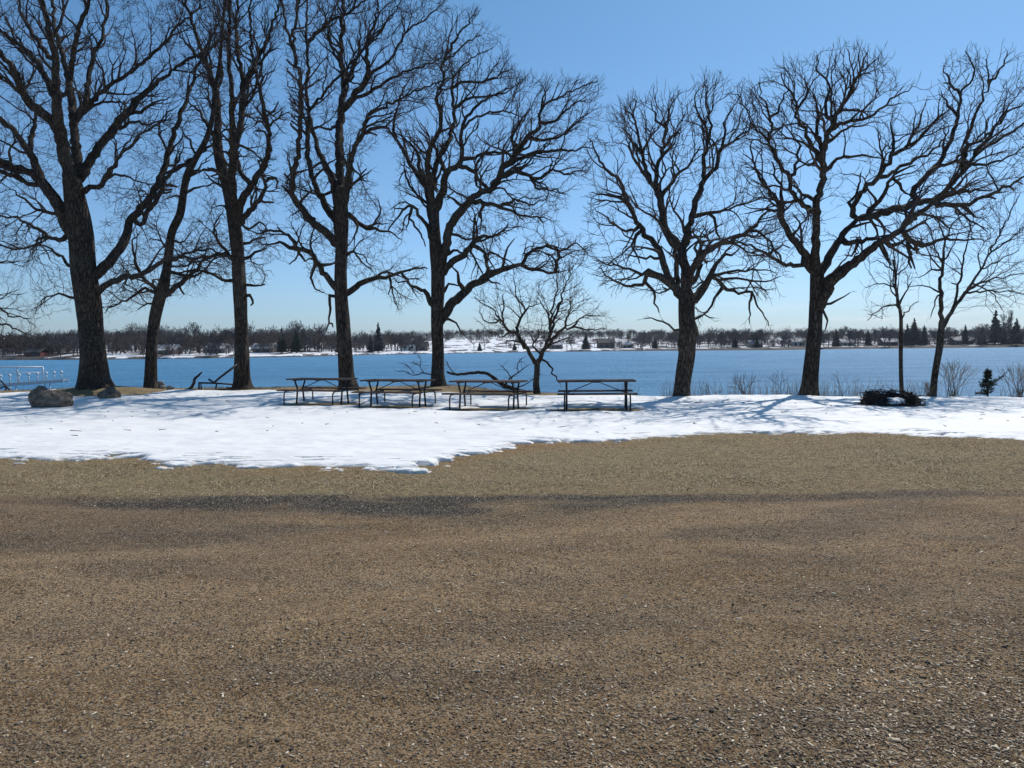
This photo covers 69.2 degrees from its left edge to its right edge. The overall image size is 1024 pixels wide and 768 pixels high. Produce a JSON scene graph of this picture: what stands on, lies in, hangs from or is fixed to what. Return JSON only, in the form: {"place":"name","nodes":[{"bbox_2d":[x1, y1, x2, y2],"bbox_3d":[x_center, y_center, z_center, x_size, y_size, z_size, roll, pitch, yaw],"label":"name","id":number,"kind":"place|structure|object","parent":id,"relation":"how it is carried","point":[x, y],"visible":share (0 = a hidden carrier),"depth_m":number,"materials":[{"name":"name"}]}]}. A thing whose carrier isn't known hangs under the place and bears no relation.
{"place":"outdoors","nodes":[
{"label":"outdoors","id":0,"kind":"place"},
{"bbox_2d":[0,385,1023,767],"bbox_3d":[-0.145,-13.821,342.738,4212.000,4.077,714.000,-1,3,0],"label":"ground","id":1,"kind":"structure","parent":0,"point":[366,523],"depth_m":5.02,"materials":[{"name":"gravel"}]},
{"bbox_2d":[0,215,42,352],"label":"young tree","id":2,"kind":"object","parent":1,"relation":"on","point":[10,316],"visible":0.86,"depth_m":33.09,"materials":[{"name":"brown plant"}]},
{"bbox_2d":[0,0,258,389],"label":"oak tree","id":3,"kind":"object","parent":1,"relation":"on","point":[71,212],"visible":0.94,"depth_m":28.41,"materials":[{"name":"brown plant"}]},
{"bbox_2d":[158,381,165,388],"bbox_3d":[-14.621,0.058,30.869,0.388,0.394,0.297,0,3,17],"label":"stone","id":4,"kind":"object","parent":1,"relation":"on","point":[161,385],"visible":0.71,"depth_m":30.78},
{"bbox_2d":[103,0,249,388],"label":"oak tree","id":5,"kind":"object","parent":1,"relation":"on","point":[150,370],"visible":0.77,"depth_m":30.06,"materials":[{"name":"brown plant"}]},
{"bbox_2d":[187,372,201,389],"bbox_3d":[-13.212,-0.037,29.922,1.512,0.892,0.325,-1,3,0],"label":"driftwood","id":6,"kind":"object","parent":1,"relation":"on","point":[194,381],"visible":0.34,"depth_m":29.82,"materials":[{"name":"brown wood"}]},
{"bbox_2d":[198,364,237,389],"bbox_3d":[-11.892,-0.244,29.964,1.704,1.144,0.771,-1,3,0],"label":"metal frame","id":7,"kind":"object","parent":1,"relation":"on","point":[216,380],"visible":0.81,"depth_m":29.61,"materials":[{"name":"metal"}]},
{"bbox_2d":[159,0,295,389],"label":"oak tree","id":8,"kind":"object","parent":1,"relation":"on","point":[234,205],"visible":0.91,"depth_m":30.20,"materials":[{"name":"brown plant"}]},
{"bbox_2d":[276,378,365,405],"bbox_3d":[-5.834,0.233,22.793,2.092,0.818,1.700,0,3,20],"label":"picnic table","id":9,"kind":"object","parent":1,"relation":"on","point":[309,389],"visible":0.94,"depth_m":22.63,"materials":[{"name":"brown wood"}]},
{"bbox_2d":[0,384,664,399],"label":"bank grass","id":10,"kind":"structure","parent":1,"relation":"on","point":[324,389],"depth_m":30.47,"materials":[{"name":"plant"}]},
{"bbox_2d":[239,0,464,389],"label":"oak tree","id":11,"kind":"object","parent":1,"relation":"on","point":[339,214],"visible":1,"depth_m":29.57,"materials":[{"name":"brown plant"}]},
{"bbox_2d":[351,379,441,407],"bbox_3d":[-3.348,0.279,21.759,2.095,0.818,1.700,0,3,20],"label":"picnic table","id":12,"kind":"object","parent":1,"relation":"on","point":[382,389],"visible":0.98,"depth_m":21.61,"materials":[{"name":"brown wood"}]},
{"bbox_2d":[395,354,435,375],"bbox_3d":[-3.938,-0.757,29.697,1.799,0.920,1.061,-1,3,0],"label":"fallen branch","id":13,"kind":"object","parent":1,"relation":"on","point":[414,369],"visible":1,"depth_m":29.71,"materials":[{"name":"brown wood"}]},
{"bbox_2d":[442,380,533,409],"bbox_3d":[-0.646,0.311,20.605,2.091,0.818,1.700,0,3,20],"label":"picnic table","id":14,"kind":"object","parent":1,"relation":"on","point":[469,391],"visible":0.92,"depth_m":20.45,"materials":[{"name":"brown wood"}]},
{"bbox_2d":[380,2,607,386],"bbox_3d":[-0.907,-7.816,29.563,9.559,17.060,9.163,-1,3,0],"label":"oak tree","id":15,"kind":"object","parent":1,"relation":"on","point":[440,253],"visible":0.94,"depth_m":29.18,"materials":[{"name":"brown plant"}]},
{"bbox_2d":[12,356,1008,435],"bbox_3d":[-2.570,0.029,21.629,31.479,1.575,15.067,-1,3,0],"label":"fallen branch","id":16,"kind":"object","parent":1,"relation":"on","point":[506,386],"depth_m":27.61,"materials":[{"name":"wood"}]},
{"bbox_2d":[0,389,1023,473],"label":"snow","id":17,"kind":"structure","parent":1,"relation":"on","point":[407,440],"depth_m":15.92,"materials":[{"name":"snow"}]},
{"bbox_2d":[28,385,73,407],"bbox_3d":[-13.555,0.443,21.869,1.272,0.835,1.016,-1,3,0],"label":"boulder","id":18,"kind":"object","parent":17,"relation":"on","point":[39,396],"visible":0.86,"depth_m":21.51,"materials":[{"name":"stone"}]},
{"bbox_2d":[97,387,120,398],"bbox_3d":[-13.982,0.368,25.769,0.667,0.537,0.566,1,3,23],"label":"boulder","id":19,"kind":"object","parent":17,"relation":"on","point":[109,392],"visible":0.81,"depth_m":25.60,"materials":[{"name":"stone"}]},
{"bbox_2d":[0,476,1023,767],"bbox_3d":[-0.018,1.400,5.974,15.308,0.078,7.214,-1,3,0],"label":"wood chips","id":20,"kind":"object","parent":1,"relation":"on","point":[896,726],"visible":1,"depth_m":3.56,"materials":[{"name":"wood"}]},
{"bbox_2d":[470,256,612,393],"bbox_3d":[1.067,-1.890,26.385,5.158,5.669,4.437,-1,3,0],"label":"sapling tree","id":21,"kind":"object","parent":1,"relation":"on","point":[538,361],"visible":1,"depth_m":26.33,"materials":[{"name":"brown plant"}]},
{"bbox_2d":[557,379,637,410],"bbox_3d":[2.279,0.300,20.097,2.095,0.818,1.700,0,3,4],"label":"picnic table","id":22,"kind":"object","parent":1,"relation":"on","point":[625,390],"visible":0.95,"depth_m":19.86,"materials":[{"name":"brown wood"}]},
{"bbox_2d":[580,66,798,395],"bbox_3d":[5.559,-4.714,23.228,7.076,11.581,7.130,-1,3,0],"label":"oak tree","id":23,"kind":"object","parent":1,"relation":"on","point":[687,298],"visible":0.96,"depth_m":23.44,"materials":[{"name":"brown plant"}]},
{"bbox_2d":[729,374,759,394],"bbox_3d":[7.623,0.044,24.681,1.155,0.951,0.845,-2,3,-31],"label":"shrub","id":24,"kind":"object","parent":1,"relation":"on","point":[751,381],"visible":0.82,"depth_m":24.65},
{"bbox_2d":[769,372,787,394],"bbox_3d":[8.829,0.016,24.524,0.689,0.952,1.320,0,3,13],"label":"shrub","id":25,"kind":"object","parent":1,"relation":"on","point":[778,384],"visible":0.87,"depth_m":24.61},
{"bbox_2d":[617,376,1023,396],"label":"dry weeds","id":26,"kind":"object","parent":1,"relation":"on","point":[797,393],"visible":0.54,"depth_m":24.08,"materials":[{"name":"plant"}]},
{"bbox_2d":[730,35,1023,395],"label":"oak tree","id":27,"kind":"object","parent":1,"relation":"on","point":[822,288],"visible":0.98,"depth_m":23.84,"materials":[{"name":"brown plant"}]},
{"bbox_2d":[858,247,920,394],"bbox_3d":[11.922,-1.786,23.620,1.746,5.589,3.103,2,4,37],"label":"sapling tree","id":28,"kind":"object","parent":1,"relation":"on","point":[895,286],"visible":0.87,"depth_m":23.79,"materials":[{"name":"brown plant"}]},
{"bbox_2d":[853,386,926,406],"bbox_3d":[10.147,0.420,19.834,1.638,0.696,1.567,-3,4,-36],"label":"brush ring","id":29,"kind":"object","parent":1,"relation":"on","point":[891,398],"visible":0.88,"depth_m":19.59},
{"bbox_2d":[919,381,939,396],"bbox_3d":[13.354,0.170,23.788,0.529,0.595,0.714,-1,3,0],"label":"shrub","id":30,"kind":"object","parent":1,"relation":"on","point":[927,387],"visible":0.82,"depth_m":23.72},
{"bbox_2d":[935,360,979,396],"bbox_3d":[14.230,-0.200,23.848,1.317,1.342,1.795,1,3,22],"label":"shrub","id":31,"kind":"object","parent":1,"relation":"on","point":[955,392],"visible":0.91,"depth_m":23.78,"materials":[{"name":"plant"}]},
{"bbox_2d":[902,177,1023,396],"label":"young tree","id":32,"kind":"object","parent":1,"relation":"on","point":[942,323],"visible":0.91,"depth_m":23.81,"materials":[{"name":"brown plant"}]},
{"bbox_2d":[974,368,1009,395],"bbox_3d":[15.370,-0.033,23.703,1.029,1.102,0.675,1,3,24],"label":"fir tree","id":33,"kind":"object","parent":1,"relation":"on","point":[987,375],"visible":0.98,"depth_m":23.70,"materials":[{"name":"plant"}]},
{"bbox_2d":[997,363,1023,396],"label":"shrub","id":34,"kind":"object","parent":1,"relation":"on","point":[1017,381],"visible":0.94,"depth_m":23.69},
{"bbox_2d":[0,347,1023,396],"bbox_3d":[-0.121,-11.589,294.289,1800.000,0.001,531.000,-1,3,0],"label":"lake water","id":35,"kind":"structure","parent":0,"point":[651,373],"depth_m":102.41,"materials":[{"name":"liquid"}]},
{"bbox_2d":[0,366,68,389],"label":"dock","id":36,"kind":"object","parent":35,"relation":"in","point":[18,383],"visible":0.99,"depth_m":41.36,"materials":[{"name":"metal"}]},
{"bbox_2d":[0,335,1023,359],"bbox_3d":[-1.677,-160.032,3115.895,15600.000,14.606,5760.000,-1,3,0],"label":"shore terrain","id":37,"kind":"structure","parent":0,"point":[461,345],"depth_m":409.14,"materials":[{"name":"snow"}]},
{"bbox_2d":[0,335,13,357],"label":"bare tree","id":38,"kind":"object","parent":37,"relation":"on","point":[2,350],"visible":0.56,"depth_m":299.08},
{"bbox_2d":[15,337,33,356],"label":"bare tree","id":39,"kind":"object","parent":37,"relation":"on","point":[25,344],"visible":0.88,"depth_m":298.22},
{"bbox_2d":[23,347,50,356],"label":"house","id":40,"kind":"structure","parent":37,"relation":"on","point":[32,352],"depth_m":305.09,"materials":[{"name":"red"}]},
{"bbox_2d":[32,333,51,346],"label":"bare tree","id":41,"kind":"object","parent":37,"relation":"on","point":[43,338],"visible":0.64,"depth_m":312.92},
{"bbox_2d":[46,332,69,356],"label":"bare tree","id":42,"kind":"object","parent":37,"relation":"on","point":[58,335],"visible":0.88,"depth_m":293.84,"materials":[{"name":"plant"}]},
{"bbox_2d":[46,338,69,356],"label":"bare tree","id":43,"kind":"object","parent":37,"relation":"on","point":[54,346],"visible":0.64,"depth_m":298.13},
{"bbox_2d":[61,334,78,356],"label":"bare tree","id":44,"kind":"object","parent":37,"relation":"on","point":[71,341],"visible":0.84,"depth_m":288.35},
{"bbox_2d":[122,322,146,333],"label":"bare tree","id":45,"kind":"object","parent":37,"relation":"on","point":[137,327],"visible":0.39,"depth_m":344.88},
{"bbox_2d":[124,332,145,354],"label":"bare tree","id":46,"kind":"object","parent":37,"relation":"on","point":[135,339],"visible":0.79,"depth_m":297.19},
{"bbox_2d":[137,336,146,355],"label":"bare tree","id":47,"kind":"object","parent":37,"relation":"on","point":[142,340],"visible":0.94,"depth_m":290.39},
{"bbox_2d":[157,343,182,354],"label":"house","id":48,"kind":"structure","parent":37,"relation":"on","point":[161,348],"depth_m":301.07,"materials":[{"name":"grey"}]},
{"bbox_2d":[158,325,192,355],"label":"bare tree","id":49,"kind":"object","parent":37,"relation":"on","point":[170,331],"visible":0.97,"depth_m":283.35,"materials":[{"name":"plant"}]},
{"bbox_2d":[174,345,186,355],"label":"bare tree","id":50,"kind":"object","parent":37,"relation":"on","point":[181,349],"visible":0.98,"depth_m":287.70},
{"bbox_2d":[183,341,197,354],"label":"bare tree","id":51,"kind":"object","parent":37,"relation":"on","point":[189,346],"visible":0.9,"depth_m":294.58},
{"bbox_2d":[182,322,201,335],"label":"bare tree","id":52,"kind":"object","parent":37,"relation":"on","point":[192,327],"visible":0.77,"depth_m":334.61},
{"bbox_2d":[189,329,209,354],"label":"bare tree","id":53,"kind":"object","parent":37,"relation":"on","point":[200,342],"visible":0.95,"depth_m":291.38,"materials":[{"name":"plant"}]},
{"bbox_2d":[205,343,218,355],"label":"bare tree","id":54,"kind":"object","parent":37,"relation":"on","point":[211,347],"visible":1,"depth_m":284.47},
{"bbox_2d":[0,328,429,354],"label":"woods","id":55,"kind":"object","parent":37,"relation":"on","point":[306,343],"visible":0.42,"depth_m":325.56,"materials":[{"name":"brown plant"}]},
{"bbox_2d":[202,343,230,352],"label":"house","id":56,"kind":"structure","parent":37,"relation":"on","point":[222,349],"depth_m":313.76,"materials":[{"name":"grey"}]},
{"bbox_2d":[208,324,232,353],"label":"bare tree","id":57,"kind":"object","parent":37,"relation":"on","point":[221,344],"visible":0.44,"depth_m":302.27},
{"bbox_2d":[208,326,234,353],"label":"bare tree","id":58,"kind":"object","parent":37,"relation":"on","point":[222,336],"visible":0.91,"depth_m":298.60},
{"bbox_2d":[221,325,234,353],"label":"bare tree","id":59,"kind":"object","parent":37,"relation":"on","point":[226,335],"visible":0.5,"depth_m":296.90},
{"bbox_2d":[251,342,277,352],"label":"house","id":60,"kind":"structure","parent":37,"relation":"on","point":[261,349],"depth_m":319.34,"materials":[{"name":"grey"}]},
{"bbox_2d":[262,338,275,349],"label":"bare tree","id":61,"kind":"object","parent":37,"relation":"on","point":[267,343],"visible":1,"depth_m":306.15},
{"bbox_2d":[262,324,299,352],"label":"bare tree","id":62,"kind":"object","parent":37,"relation":"on","point":[278,334],"visible":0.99,"depth_m":317.06,"materials":[{"name":"plant"}]},
{"bbox_2d":[276,328,287,352],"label":"conifer","id":63,"kind":"object","parent":37,"relation":"on","point":[282,347],"visible":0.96,"depth_m":317.29,"materials":[{"name":"plant"}]},
{"bbox_2d":[288,330,304,352],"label":"conifer","id":64,"kind":"object","parent":37,"relation":"on","point":[296,346],"visible":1,"depth_m":318.17,"materials":[{"name":"plant"}]},
{"bbox_2d":[286,318,310,334],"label":"bare tree","id":65,"kind":"object","parent":37,"relation":"on","point":[292,328],"visible":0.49,"depth_m":351.74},
{"bbox_2d":[300,324,325,351],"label":"bare tree","id":66,"kind":"object","parent":37,"relation":"on","point":[315,337],"visible":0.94,"depth_m":338.29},
{"bbox_2d":[313,322,333,350],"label":"bare tree","id":67,"kind":"object","parent":37,"relation":"on","point":[322,327],"visible":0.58,"depth_m":362.98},
{"bbox_2d":[352,339,364,352],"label":"bare tree","id":68,"kind":"object","parent":37,"relation":"on","point":[362,342],"visible":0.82,"depth_m":353.62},
{"bbox_2d":[355,335,368,348],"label":"bare tree","id":69,"kind":"object","parent":37,"relation":"on","point":[366,338],"visible":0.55,"depth_m":363.98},
{"bbox_2d":[365,335,373,352],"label":"conifer","id":70,"kind":"object","parent":37,"relation":"on","point":[369,349],"visible":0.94,"depth_m":359.45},
{"bbox_2d":[364,340,381,348],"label":"bare tree","id":71,"kind":"object","parent":37,"relation":"on","point":[369,343],"visible":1,"depth_m":357.18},
{"bbox_2d":[372,322,383,352],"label":"conifer","id":72,"kind":"object","parent":37,"relation":"on","point":[378,348],"visible":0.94,"depth_m":359.37,"materials":[{"name":"plant"}]},
{"bbox_2d":[393,336,408,351],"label":"bare tree","id":73,"kind":"object","parent":37,"relation":"on","point":[398,339],"visible":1,"depth_m":374.57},
{"bbox_2d":[401,339,416,350],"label":"house","id":74,"kind":"structure","parent":37,"relation":"on","point":[410,349],"depth_m":395.12,"materials":[{"name":"white"}]},
{"bbox_2d":[415,341,428,350],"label":"house","id":75,"kind":"structure","parent":37,"relation":"on","point":[425,346],"depth_m":396.20,"materials":[{"name":"grey"}]},
{"bbox_2d":[416,334,431,341],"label":"bare tree","id":76,"kind":"object","parent":37,"relation":"on","point":[427,339],"visible":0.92,"depth_m":401.16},
{"bbox_2d":[467,333,482,344],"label":"bare tree","id":77,"kind":"object","parent":37,"relation":"on","point":[471,339],"visible":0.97,"depth_m":422.98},
{"bbox_2d":[549,341,562,348],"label":"house","id":78,"kind":"structure","parent":37,"relation":"on","point":[558,345],"depth_m":440.62,"materials":[{"name":"white"}]},
{"bbox_2d":[420,327,700,339],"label":"ridge woods","id":79,"kind":"object","parent":37,"relation":"on","point":[617,333],"visible":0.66,"depth_m":670.48,"materials":[{"name":"plant"}]},
{"bbox_2d":[581,334,590,349],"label":"conifer","id":80,"kind":"object","parent":37,"relation":"on","point":[585,345],"visible":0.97,"depth_m":429.07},
{"bbox_2d":[596,337,614,347],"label":"house","id":81,"kind":"structure","parent":37,"relation":"on","point":[604,343],"depth_m":454.16,"materials":[{"name":"grey"}]},
{"bbox_2d":[621,340,632,347],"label":"house","id":82,"kind":"structure","parent":37,"relation":"on","point":[625,344],"depth_m":448.92,"materials":[{"name":"beige"}]},
{"bbox_2d":[634,333,653,349],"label":"bare tree","id":83,"kind":"object","parent":37,"relation":"on","point":[640,338],"visible":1,"depth_m":422.28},
{"bbox_2d":[663,329,677,343],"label":"bare tree","id":84,"kind":"object","parent":37,"relation":"on","point":[671,337],"visible":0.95,"depth_m":434.35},
{"bbox_2d":[700,330,717,346],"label":"bare tree","id":85,"kind":"object","parent":37,"relation":"on","point":[712,335],"visible":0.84,"depth_m":432.42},
{"bbox_2d":[707,327,724,345],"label":"bare tree","id":86,"kind":"object","parent":37,"relation":"on","point":[712,331],"visible":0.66,"depth_m":452.46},
{"bbox_2d":[723,328,738,341],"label":"bare tree","id":87,"kind":"object","parent":37,"relation":"on","point":[734,330],"visible":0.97,"depth_m":417.30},
{"bbox_2d":[733,329,747,342],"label":"bare tree","id":88,"kind":"object","parent":37,"relation":"on","point":[740,337],"visible":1,"depth_m":406.88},
{"bbox_2d":[746,340,762,346],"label":"house","id":89,"kind":"structure","parent":37,"relation":"on","point":[751,344],"depth_m":412.32,"materials":[{"name":"beige"}]},
{"bbox_2d":[763,327,781,339],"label":"bare tree","id":90,"kind":"object","parent":37,"relation":"on","point":[776,333],"visible":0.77,"depth_m":436.29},
{"bbox_2d":[788,338,805,345],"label":"house","id":91,"kind":"structure","parent":37,"relation":"on","point":[799,343],"depth_m":422.24,"materials":[{"name":"white"}]},
{"bbox_2d":[631,326,1023,347],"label":"back woods","id":92,"kind":"object","parent":37,"relation":"on","point":[783,335],"visible":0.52,"depth_m":441.10,"materials":[{"name":"plant"}]},
{"bbox_2d":[822,328,836,346],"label":"bare tree","id":93,"kind":"object","parent":37,"relation":"on","point":[827,335],"visible":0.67,"depth_m":406.27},
{"bbox_2d":[831,329,840,346],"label":"conifer","id":94,"kind":"object","parent":37,"relation":"on","point":[836,343],"visible":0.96,"depth_m":412.33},
{"bbox_2d":[839,339,854,345],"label":"house","id":95,"kind":"structure","parent":37,"relation":"on","point":[843,342],"depth_m":426.43,"materials":[{"name":"grey"}]},
{"bbox_2d":[850,333,861,346],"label":"bare tree","id":96,"kind":"object","parent":37,"relation":"on","point":[858,336],"visible":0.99,"depth_m":413.46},
{"bbox_2d":[864,330,872,345],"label":"conifer","id":97,"kind":"object","parent":37,"relation":"on","point":[867,342],"visible":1,"depth_m":421.93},
{"bbox_2d":[877,338,898,345],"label":"house","id":98,"kind":"structure","parent":37,"relation":"on","point":[895,342],"depth_m":431.66,"materials":[{"name":"grey"}]},
{"bbox_2d":[878,324,897,346],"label":"bare tree","id":99,"kind":"object","parent":37,"relation":"on","point":[886,334],"visible":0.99,"depth_m":411.82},
{"bbox_2d":[903,324,909,344],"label":"conifer","id":100,"kind":"object","parent":37,"relation":"on","point":[907,330],"visible":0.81,"depth_m":425.28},
{"bbox_2d":[903,318,924,345],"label":"conifer","id":101,"kind":"object","parent":37,"relation":"on","point":[913,338],"visible":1,"depth_m":420.24,"materials":[{"name":"plant"}]},
{"bbox_2d":[921,325,929,344],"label":"conifer","id":102,"kind":"object","parent":37,"relation":"on","point":[924,336],"visible":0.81,"depth_m":426.10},
{"bbox_2d":[946,336,973,344],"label":"house","id":103,"kind":"structure","parent":37,"relation":"on","point":[957,340],"depth_m":429.61,"materials":[{"name":"grey"}]},
{"bbox_2d":[960,324,969,344],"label":"conifer","id":104,"kind":"object","parent":37,"relation":"on","point":[964,339],"visible":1,"depth_m":420.06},
{"bbox_2d":[975,328,987,344],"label":"conifer","id":105,"kind":"object","parent":37,"relation":"on","point":[979,342],"visible":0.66,"depth_m":416.67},
{"bbox_2d":[973,328,993,345],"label":"bare tree","id":106,"kind":"object","parent":37,"relation":"on","point":[981,334],"visible":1,"depth_m":407.98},
{"bbox_2d":[986,310,1002,343],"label":"conifer","id":107,"kind":"object","parent":37,"relation":"on","point":[996,322],"visible":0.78,"depth_m":424.76,"materials":[{"name":"plant"}]},
{"bbox_2d":[998,329,1009,344],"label":"conifer","id":108,"kind":"object","parent":37,"relation":"on","point":[1003,341],"visible":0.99,"depth_m":412.68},
{"bbox_2d":[1000,310,1013,337],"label":"bare tree","id":109,"kind":"object","parent":37,"relation":"on","point":[1009,320],"visible":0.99,"depth_m":416.50,"materials":[{"name":"plant"}]},
{"bbox_2d":[998,328,1023,344],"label":"bare tree","id":110,"kind":"object","parent":37,"relation":"on","point":[1018,333],"visible":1,"depth_m":407.66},
{"bbox_2d":[1005,318,1023,344],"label":"conifer","id":111,"kind":"object","parent":37,"relation":"on","point":[1017,329],"visible":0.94,"depth_m":409.16,"materials":[{"name":"plant"}]},
{"bbox_2d":[0,426,1023,504],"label":"dry grass","id":112,"kind":"structure","parent":0,"point":[581,474],"depth_m":9.99,"materials":[{"name":"plant"}]},
{"bbox_2d":[0,0,1023,338],"label":"sky","id":113,"kind":"structure","parent":0,"point":[632,43],"materials":[{"name":"blue"}]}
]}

